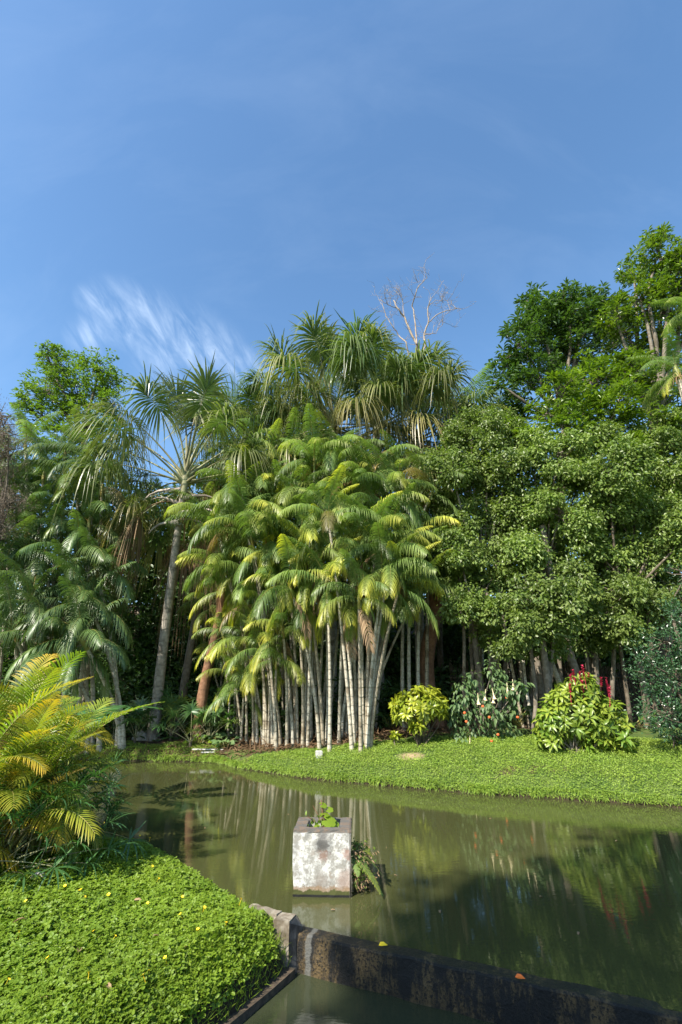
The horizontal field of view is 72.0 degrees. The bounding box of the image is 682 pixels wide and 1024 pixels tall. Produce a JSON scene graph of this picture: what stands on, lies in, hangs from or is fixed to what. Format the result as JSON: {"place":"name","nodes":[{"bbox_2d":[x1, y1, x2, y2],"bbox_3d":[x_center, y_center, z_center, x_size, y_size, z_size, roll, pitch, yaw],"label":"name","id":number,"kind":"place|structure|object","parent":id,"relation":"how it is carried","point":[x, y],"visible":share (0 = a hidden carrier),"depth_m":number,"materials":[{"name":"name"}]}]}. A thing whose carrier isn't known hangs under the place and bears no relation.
{"place":"outdoors","nodes":[
{"label":"outdoors","id":0,"kind":"place"},
{"bbox_2d":[0,606,681,1023],"bbox_3d":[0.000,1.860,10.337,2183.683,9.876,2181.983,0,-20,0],"label":"ground","id":1,"kind":"structure","parent":0,"point":[398,756],"depth_m":10.84,"materials":[{"name":"plant"}]},
{"bbox_2d":[0,394,41,550],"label":"feathery tree","id":2,"kind":"object","parent":1,"relation":"on","point":[4,485],"visible":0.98,"depth_m":16.52,"materials":[{"name":"brown plant"}]},
{"bbox_2d":[0,515,55,716],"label":"feather palm","id":3,"kind":"object","parent":1,"relation":"on","point":[32,517],"visible":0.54,"depth_m":15.97,"materials":[{"name":"green plant"}]},
{"bbox_2d":[0,570,62,706],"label":"feather palm","id":4,"kind":"object","parent":1,"relation":"on","point":[7,613],"visible":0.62,"depth_m":14.60,"materials":[{"name":"green plant"}]},
{"bbox_2d":[1,402,70,663],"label":"feather palm","id":5,"kind":"object","parent":1,"relation":"on","point":[31,427],"visible":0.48,"depth_m":19.34,"materials":[{"name":"green plant"}]},
{"bbox_2d":[0,484,77,685],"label":"feather palm","id":6,"kind":"object","parent":1,"relation":"on","point":[25,513],"visible":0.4,"depth_m":17.15,"materials":[{"name":"green plant"}]},
{"bbox_2d":[0,552,97,701],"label":"feather palm","id":7,"kind":"object","parent":1,"relation":"on","point":[32,610],"visible":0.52,"depth_m":15.24,"materials":[{"name":"green plant"}]},
{"bbox_2d":[0,504,99,706],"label":"feather palm","id":8,"kind":"object","parent":1,"relation":"on","point":[40,531],"visible":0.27,"depth_m":16.73,"materials":[{"name":"green plant"}]},
{"bbox_2d":[0,757,108,892],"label":"spiky palm","id":9,"kind":"object","parent":1,"relation":"on","point":[10,815],"visible":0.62,"depth_m":5.19,"materials":[{"name":"green plant"}]},
{"bbox_2d":[0,589,109,751],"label":"feather palm","id":10,"kind":"object","parent":1,"relation":"on","point":[80,686],"visible":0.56,"depth_m":14.60,"materials":[{"name":"green plant"}]},
{"bbox_2d":[5,479,107,691],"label":"feather palm","id":11,"kind":"object","parent":1,"relation":"on","point":[49,498],"visible":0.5,"depth_m":17.46,"materials":[{"name":"green plant"}]},
{"bbox_2d":[0,650,117,826],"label":"areca palm","id":12,"kind":"object","parent":1,"relation":"on","point":[20,690],"visible":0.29,"depth_m":7.30,"materials":[{"name":"green plant"}]},
{"bbox_2d":[0,539,120,754],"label":"feather palm","id":13,"kind":"object","parent":1,"relation":"on","point":[105,616],"visible":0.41,"depth_m":15.34,"materials":[{"name":"green plant"}]},
{"bbox_2d":[15,404,107,639],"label":"feather palm","id":14,"kind":"object","parent":1,"relation":"on","point":[36,445],"visible":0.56,"depth_m":19.10,"materials":[{"name":"green plant"}]},
{"bbox_2d":[0,679,126,873],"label":"areca palm","id":15,"kind":"object","parent":1,"relation":"on","point":[27,738],"visible":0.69,"depth_m":5.55,"materials":[{"name":"green plant"}]},
{"bbox_2d":[0,694,132,864],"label":"areca palm","id":16,"kind":"object","parent":1,"relation":"on","point":[47,746],"visible":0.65,"depth_m":6.18,"materials":[{"name":"green plant"}]},
{"bbox_2d":[6,339,129,685],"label":"broadleaf tree","id":17,"kind":"object","parent":1,"relation":"on","point":[55,371],"visible":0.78,"depth_m":27.13,"materials":[{"name":"green plant"}]},
{"bbox_2d":[2,576,133,749],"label":"feather palm","id":18,"kind":"object","parent":1,"relation":"on","point":[102,643],"visible":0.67,"depth_m":14.58,"materials":[{"name":"green plant"}]},
{"bbox_2d":[15,509,121,748],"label":"feather palm","id":19,"kind":"object","parent":1,"relation":"on","point":[79,552],"visible":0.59,"depth_m":16.16,"materials":[{"name":"green plant"}]},
{"bbox_2d":[0,748,138,868],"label":"spiky palm","id":20,"kind":"object","parent":1,"relation":"on","point":[73,785],"visible":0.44,"depth_m":5.61,"materials":[{"name":"green plant"}]},
{"bbox_2d":[19,440,125,744],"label":"feather palm","id":21,"kind":"object","parent":1,"relation":"on","point":[34,461],"visible":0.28,"depth_m":18.05,"materials":[{"name":"green plant"}]},
{"bbox_2d":[0,750,149,861],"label":"spiky palm","id":22,"kind":"object","parent":1,"relation":"on","point":[95,798],"visible":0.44,"depth_m":6.03,"materials":[{"name":"green plant"}]},
{"bbox_2d":[21,551,136,748],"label":"feather palm","id":23,"kind":"object","parent":1,"relation":"on","point":[71,636],"visible":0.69,"depth_m":15.22,"materials":[{"name":"green plant"}]},
{"bbox_2d":[35,475,131,738],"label":"feather palm","id":24,"kind":"object","parent":1,"relation":"on","point":[92,511],"visible":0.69,"depth_m":17.25,"materials":[{"name":"green plant"}]},
{"bbox_2d":[38,424,128,742],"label":"feather palm","id":25,"kind":"object","parent":1,"relation":"on","point":[51,471],"visible":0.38,"depth_m":18.53,"materials":[{"name":"green plant"}]},
{"bbox_2d":[40,526,148,747],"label":"feather palm","id":26,"kind":"object","parent":1,"relation":"on","point":[129,588],"visible":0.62,"depth_m":16.28,"materials":[{"name":"green plant"}]},
{"bbox_2d":[45,450,152,735],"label":"feather palm","id":27,"kind":"object","parent":1,"relation":"on","point":[110,490],"visible":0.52,"depth_m":18.13,"materials":[{"name":"green plant"}]},
{"bbox_2d":[89,468,188,705],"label":"background tree","id":28,"kind":"object","parent":1,"relation":"on","point":[143,647],"visible":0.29,"depth_m":22.40,"materials":[{"name":"green plant"}]},
{"bbox_2d":[0,828,292,1023],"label":"ground cover","id":29,"kind":"object","parent":1,"relation":"on","point":[216,913],"visible":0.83,"depth_m":4.03,"materials":[{"name":"green plant"}]},
{"bbox_2d":[47,352,297,740],"bbox_3d":[-6.047,0.795,18.654,9.924,15.550,8.996,0,-20,0],"label":"fan palm","id":30,"kind":"object","parent":1,"relation":"on","point":[197,410],"visible":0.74,"depth_m":18.04,"materials":[{"name":"green plant"}]},
{"bbox_2d":[138,475,230,698],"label":"background tree","id":31,"kind":"object","parent":1,"relation":"on","point":[186,629],"visible":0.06,"depth_m":23.41,"materials":[{"name":"green plant"}]},
{"bbox_2d":[150,700,225,748],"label":"fan palm","id":32,"kind":"object","parent":1,"relation":"on","point":[194,710],"visible":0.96,"depth_m":15.53,"materials":[{"name":"green plant"}]},
{"bbox_2d":[192,575,225,744],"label":"forest tree","id":33,"kind":"object","parent":1,"relation":"on","point":[203,692],"visible":0.4,"depth_m":16.69,"materials":[{"name":"brown plant"}]},
{"bbox_2d":[164,489,255,735],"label":"feather palm","id":34,"kind":"object","parent":1,"relation":"on","point":[185,506],"visible":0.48,"depth_m":16.84,"materials":[{"name":"green plant"}]},
{"bbox_2d":[176,516,263,743],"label":"feather palm","id":35,"kind":"object","parent":1,"relation":"on","point":[200,555],"visible":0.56,"depth_m":16.25,"materials":[{"name":"green plant"}]},
{"bbox_2d":[168,455,275,704],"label":"background tree","id":36,"kind":"object","parent":1,"relation":"on","point":[198,669],"visible":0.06,"depth_m":21.51,"materials":[{"name":"green plant"}]},
{"bbox_2d":[187,460,288,743],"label":"feather palm","id":37,"kind":"object","parent":1,"relation":"on","point":[271,505],"visible":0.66,"depth_m":15.73,"materials":[{"name":"green plant"}]},
{"bbox_2d":[197,418,278,614],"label":"feather palm","id":38,"kind":"object","parent":1,"relation":"on","point":[273,449],"visible":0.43,"depth_m":19.07,"materials":[{"name":"green plant"}]},
{"bbox_2d":[195,461,281,739],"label":"feather palm","id":39,"kind":"object","parent":1,"relation":"on","point":[222,493],"visible":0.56,"depth_m":17.02,"materials":[{"name":"green plant"}]},
{"bbox_2d":[174,376,307,704],"bbox_3d":[-5.004,1.044,22.559,7.163,16.349,6.682,-18,-27,40],"label":"fan palm","id":40,"kind":"object","parent":1,"relation":"on","point":[253,397],"visible":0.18,"depth_m":23.04,"materials":[{"name":"green plant"}]},
{"bbox_2d":[206,599,277,742],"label":"feather palm","id":41,"kind":"object","parent":1,"relation":"on","point":[220,645],"visible":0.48,"depth_m":15.45,"materials":[{"name":"green plant"}]},
{"bbox_2d":[203,653,284,742],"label":"feather palm","id":42,"kind":"object","parent":1,"relation":"on","point":[224,695],"visible":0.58,"depth_m":15.60,"materials":[{"name":"green plant"}]},
{"bbox_2d":[200,534,296,745],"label":"feather palm","id":43,"kind":"object","parent":1,"relation":"on","point":[228,607],"visible":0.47,"depth_m":15.48,"materials":[{"name":"green plant"}]},
{"bbox_2d":[199,489,299,750],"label":"feather palm","id":44,"kind":"object","parent":1,"relation":"on","point":[243,527],"visible":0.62,"depth_m":15.58,"materials":[{"name":"green plant"}]},
{"bbox_2d":[204,627,294,744],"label":"feather palm","id":45,"kind":"object","parent":1,"relation":"on","point":[251,685],"visible":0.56,"depth_m":15.18,"materials":[{"name":"green plant"}]},
{"bbox_2d":[216,967,294,1023],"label":"basin edging","id":46,"kind":"object","parent":1,"relation":"on","point":[266,993],"visible":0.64,"depth_m":4.03,"materials":[{"name":"concrete"}]},
{"bbox_2d":[224,608,294,745],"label":"feather palm","id":47,"kind":"object","parent":1,"relation":"on","point":[233,660],"visible":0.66,"depth_m":14.83,"materials":[{"name":"green plant"}]},
{"bbox_2d":[228,494,301,746],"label":"feather palm","id":48,"kind":"object","parent":1,"relation":"on","point":[238,574],"visible":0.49,"depth_m":14.93,"materials":[{"name":"green plant"}]},
{"bbox_2d":[240,619,306,746],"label":"feather palm","id":49,"kind":"object","parent":1,"relation":"on","point":[277,679],"visible":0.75,"depth_m":14.89,"materials":[{"name":"green plant"}]},
{"bbox_2d":[204,387,344,704],"bbox_3d":[-3.110,1.053,23.144,7.729,16.121,7.702,0,-20,0],"label":"fan palm","id":50,"kind":"object","parent":1,"relation":"on","point":[257,418],"visible":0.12,"depth_m":22.61,"materials":[{"name":"green plant"}]},
{"bbox_2d":[243,587,311,745],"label":"feather palm","id":51,"kind":"object","parent":1,"relation":"on","point":[281,617],"visible":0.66,"depth_m":14.61,"materials":[{"name":"green plant"}]},
{"bbox_2d":[242,524,325,745],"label":"feather palm","id":52,"kind":"object","parent":1,"relation":"on","point":[289,597],"visible":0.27,"depth_m":14.94,"materials":[{"name":"green plant"}]},
{"bbox_2d":[241,534,334,748],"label":"feather palm","id":53,"kind":"object","parent":1,"relation":"on","point":[309,610],"visible":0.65,"depth_m":14.29,"materials":[{"name":"green plant"}]},
{"bbox_2d":[273,912,302,973],"bbox_3d":[-0.509,4.293,4.530,0.264,0.630,0.210,-5,-21,13],"label":"concrete post","id":54,"kind":"object","parent":1,"relation":"on","point":[289,926],"visible":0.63,"depth_m":4.52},
{"bbox_2d":[265,559,328,747],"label":"feather palm","id":55,"kind":"object","parent":1,"relation":"on","point":[297,622],"visible":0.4,"depth_m":14.52,"materials":[{"name":"green plant"}]},
{"bbox_2d":[249,483,350,745],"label":"feather palm","id":56,"kind":"object","parent":1,"relation":"on","point":[308,534],"visible":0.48,"depth_m":15.05,"materials":[{"name":"green plant"}]},
{"bbox_2d":[260,518,359,745],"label":"feather palm","id":57,"kind":"object","parent":1,"relation":"on","point":[304,600],"visible":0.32,"depth_m":14.61,"materials":[{"name":"green plant"}]},
{"bbox_2d":[272,403,355,740],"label":"feather palm","id":58,"kind":"object","parent":1,"relation":"on","point":[292,465],"visible":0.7,"depth_m":17.36,"materials":[{"name":"green plant"}]},
{"bbox_2d":[265,536,375,751],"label":"feather palm","id":59,"kind":"object","parent":1,"relation":"on","point":[328,599],"visible":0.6,"depth_m":13.90,"materials":[{"name":"green plant"}]},
{"bbox_2d":[127,721,526,760],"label":"fallen fronds","id":60,"kind":"object","parent":1,"relation":"on","point":[378,733],"visible":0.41,"depth_m":14.63,"materials":[{"name":"brown plant"}]},
{"bbox_2d":[276,465,387,750],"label":"feather palm","id":61,"kind":"object","parent":1,"relation":"on","point":[329,522],"visible":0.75,"depth_m":14.39,"materials":[{"name":"green plant"}]},
{"bbox_2d":[287,514,380,744],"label":"feather palm","id":62,"kind":"object","parent":1,"relation":"on","point":[324,542],"visible":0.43,"depth_m":14.29,"materials":[{"name":"green plant"}]},
{"bbox_2d":[229,299,445,724],"bbox_3d":[-0.398,-0.309,21.678,10.235,19.139,10.555,0,-20,0],"label":"fan palm","id":63,"kind":"object","parent":1,"relation":"on","point":[317,353],"visible":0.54,"depth_m":21.12,"materials":[{"name":"green plant"}]},
{"bbox_2d":[291,409,387,735],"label":"feather palm","id":64,"kind":"object","parent":1,"relation":"on","point":[351,436],"visible":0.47,"depth_m":17.62,"materials":[{"name":"green plant"}]},
{"bbox_2d":[0,587,681,741],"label":"undergrowth","id":65,"kind":"object","parent":1,"relation":"on","point":[386,691],"visible":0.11,"depth_m":19.38,"materials":[{"name":"green plant"}]},
{"bbox_2d":[306,568,380,744],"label":"feather palm","id":66,"kind":"object","parent":1,"relation":"on","point":[349,620],"visible":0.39,"depth_m":14.21,"materials":[{"name":"green plant"}]},
{"bbox_2d":[311,548,396,752],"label":"feather palm","id":67,"kind":"object","parent":1,"relation":"on","point":[361,619],"visible":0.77,"depth_m":13.28,"materials":[{"name":"green plant"}]},
{"bbox_2d":[318,491,402,743],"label":"feather palm","id":68,"kind":"object","parent":1,"relation":"on","point":[357,517],"visible":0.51,"depth_m":14.30,"materials":[{"name":"green plant"}]},
{"bbox_2d":[315,435,413,732],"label":"feather palm","id":69,"kind":"object","parent":1,"relation":"on","point":[357,471],"visible":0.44,"depth_m":16.79,"materials":[{"name":"green plant"}]},
{"bbox_2d":[319,443,421,714],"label":"feather palm","id":70,"kind":"object","parent":1,"relation":"on","point":[360,450],"visible":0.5,"depth_m":17.26,"materials":[{"name":"green plant"}]},
{"bbox_2d":[73,732,681,806],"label":"bank grass","id":71,"kind":"structure","parent":1,"relation":"on","point":[216,758],"depth_m":11.39,"materials":[{"name":"green plant"}]},
{"bbox_2d":[273,319,481,714],"bbox_3d":[1.756,-0.443,22.072,10.722,18.987,10.267,0,-20,0],"label":"fan palm","id":72,"kind":"object","parent":1,"relation":"on","point":[421,360],"visible":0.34,"depth_m":21.34,"materials":[{"name":"green plant"}]},
{"bbox_2d":[322,522,433,748],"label":"feather palm","id":73,"kind":"object","parent":1,"relation":"on","point":[378,561],"visible":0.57,"depth_m":13.90,"materials":[{"name":"green plant"}]},
{"bbox_2d":[329,470,430,738],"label":"feather palm","id":74,"kind":"object","parent":1,"relation":"on","point":[371,499],"visible":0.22,"depth_m":16.00,"materials":[{"name":"green plant"}]},
{"bbox_2d":[332,492,431,745],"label":"feather palm","id":75,"kind":"object","parent":1,"relation":"on","point":[423,540],"visible":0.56,"depth_m":14.39,"materials":[{"name":"green plant"}]},
{"bbox_2d":[336,438,437,707],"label":"feather palm","id":76,"kind":"object","parent":1,"relation":"on","point":[416,518],"visible":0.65,"depth_m":16.70,"materials":[{"name":"green plant"}]},
{"bbox_2d":[341,482,441,739],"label":"feather palm","id":77,"kind":"object","parent":1,"relation":"on","point":[428,533],"visible":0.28,"depth_m":15.69,"materials":[{"name":"green plant"}]},
{"bbox_2d":[348,504,438,723],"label":"feather palm","id":78,"kind":"object","parent":1,"relation":"on","point":[395,581],"visible":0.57,"depth_m":13.96,"materials":[{"name":"green plant"}]},
{"bbox_2d":[343,541,445,748],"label":"feather palm","id":79,"kind":"object","parent":1,"relation":"on","point":[404,573],"visible":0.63,"depth_m":13.95,"materials":[{"name":"green plant"}]},
{"bbox_2d":[388,683,449,746],"bbox_3d":[2.226,5.702,13.195,1.767,1.680,1.375,5,-21,-14],"label":"golden shrub","id":80,"kind":"object","parent":1,"relation":"on","point":[415,710],"visible":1,"depth_m":12.95,"materials":[{"name":"yellow plant"}]},
{"bbox_2d":[327,345,512,694],"bbox_3d":[3.702,0.242,21.066,8.820,17.073,8.945,0,-20,0],"label":"fan palm","id":81,"kind":"object","parent":1,"relation":"on","point":[440,379],"visible":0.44,"depth_m":20.49,"materials":[{"name":"green plant"}]},
{"bbox_2d":[367,254,475,452],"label":"bare tree","id":82,"kind":"object","parent":1,"relation":"on","point":[424,332],"visible":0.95,"depth_m":32.66,"materials":[{"name":"grey plant"}]},
{"bbox_2d":[373,549,470,699],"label":"feather palm","id":83,"kind":"object","parent":1,"relation":"on","point":[433,563],"visible":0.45,"depth_m":15.24,"materials":[{"name":"green plant"}]},
{"bbox_2d":[374,449,485,689],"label":"feather palm","id":84,"kind":"object","parent":1,"relation":"on","point":[421,475],"visible":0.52,"depth_m":17.29,"materials":[{"name":"green plant"}]},
{"bbox_2d":[419,544,446,727],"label":"forest tree","id":85,"kind":"object","parent":1,"relation":"on","point":[433,636],"visible":0.3,"depth_m":16.56,"materials":[{"name":"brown plant"}]},
{"bbox_2d":[384,488,490,694],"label":"background tree","id":86,"kind":"object","parent":1,"relation":"on","point":[445,638],"visible":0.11,"depth_m":21.86,"materials":[{"name":"green plant"}]},
{"bbox_2d":[419,526,528,729],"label":"glossy tree","id":87,"kind":"object","parent":1,"relation":"on","point":[487,613],"visible":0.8,"depth_m":15.21,"materials":[{"name":"green plant"}]},
{"bbox_2d":[417,401,549,725],"bbox_3d":[5.327,1.081,16.839,4.987,12.585,3.803,0,-20,0],"label":"glossy tree","id":88,"kind":"object","parent":1,"relation":"on","point":[494,468],"visible":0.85,"depth_m":17.09,"materials":[{"name":"green plant"}]},
{"bbox_2d":[442,654,535,743],"bbox_3d":[4.099,5.553,13.201,2.550,3.002,1.415,0,-20,0],"label":"trumpet shrub","id":89,"kind":"object","parent":1,"relation":"on","point":[486,710],"visible":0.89,"depth_m":13.10,"materials":[{"name":"green plant"}]},
{"bbox_2d":[297,926,681,1023],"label":"weir wall","id":90,"kind":"structure","parent":1,"relation":"on","point":[487,993],"depth_m":3.95,"materials":[{"name":"black concrete"}]},
{"bbox_2d":[484,553,609,733],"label":"glossy tree","id":91,"kind":"object","parent":1,"relation":"on","point":[543,632],"visible":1,"depth_m":13.54,"materials":[{"name":"green plant"}]},
{"bbox_2d":[480,277,633,578],"bbox_3d":[10.896,-2.091,21.185,9.182,21.429,4.060,6,-21,-15],"label":"tall dark tree","id":92,"kind":"object","parent":1,"relation":"on","point":[563,319],"visible":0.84,"depth_m":22.52,"materials":[{"name":"green plant"}]},
{"bbox_2d":[490,421,624,726],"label":"glossy tree","id":93,"kind":"object","parent":1,"relation":"on","point":[543,504],"visible":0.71,"depth_m":16.22,"materials":[{"name":"green plant"}]},
{"bbox_2d":[449,658,665,724],"bbox_3d":[7.410,6.311,16.474,6.976,2.279,0.112,-4,-20,10],"label":"cane fence","id":94,"kind":"object","parent":1,"relation":"on","point":[620,680],"visible":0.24,"depth_m":16.38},
{"bbox_2d":[530,665,638,755],"bbox_3d":[5.959,5.029,11.800,2.441,2.241,1.500,0,-20,0],"label":"flowering shrub","id":95,"kind":"object","parent":1,"relation":"on","point":[570,708],"visible":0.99,"depth_m":11.48,"materials":[{"name":"green plant"}]},
{"bbox_2d":[500,346,681,725],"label":"layered tree","id":96,"kind":"object","parent":1,"relation":"on","point":[585,405],"visible":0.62,"depth_m":18.23,"materials":[{"name":"green plant"}]},
{"bbox_2d":[552,407,681,728],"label":"glossy tree","id":97,"kind":"object","parent":1,"relation":"on","point":[653,507],"visible":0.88,"depth_m":15.67,"materials":[{"name":"green plant"}]},
{"bbox_2d":[571,568,681,699],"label":"glossy tree","id":98,"kind":"object","parent":1,"relation":"on","point":[605,630],"visible":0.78,"depth_m":14.92,"materials":[{"name":"green plant"}]},
{"bbox_2d":[592,221,681,723],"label":"tallest tree","id":99,"kind":"object","parent":1,"relation":"on","point":[666,269],"visible":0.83,"depth_m":21.09,"materials":[{"name":"green plant"}]},
{"bbox_2d":[621,592,681,747],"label":"dark bush","id":100,"kind":"object","parent":1,"relation":"on","point":[674,684],"visible":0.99,"depth_m":11.60,"materials":[{"name":"green plant"}]},
{"bbox_2d":[626,325,681,411],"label":"feather palm","id":101,"kind":"object","parent":1,"relation":"on","point":[676,376],"visible":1,"depth_m":15.72,"materials":[{"name":"green plant"}]},
{"bbox_2d":[0,0,681,604],"label":"sky","id":102,"kind":"structure","parent":0,"point":[180,179],"materials":[{"name":"blue"}]},
{"bbox_2d":[36,759,681,1011],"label":"pond water","id":103,"kind":"structure","parent":0,"point":[472,872],"depth_m":6.36,"materials":[{"name":"liquid"}]},
{"bbox_2d":[292,817,351,897],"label":"planter block","id":104,"kind":"structure","parent":103,"relation":"in","point":[321,865],"depth_m":5.47,"materials":[{"name":"white concrete"}]},
{"bbox_2d":[351,837,386,896],"bbox_3d":[0.297,4.240,5.622,0.446,0.505,0.591,-4,-20,11],"label":"fern","id":105,"kind":"object","parent":104,"relation":"attached to","point":[359,859],"visible":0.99,"depth_m":5.53,"materials":[{"name":"green plant"}]},
{"bbox_2d":[242,973,495,1023],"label":"basin water","id":106,"kind":"structure","parent":0,"point":[301,999],"depth_m":3.94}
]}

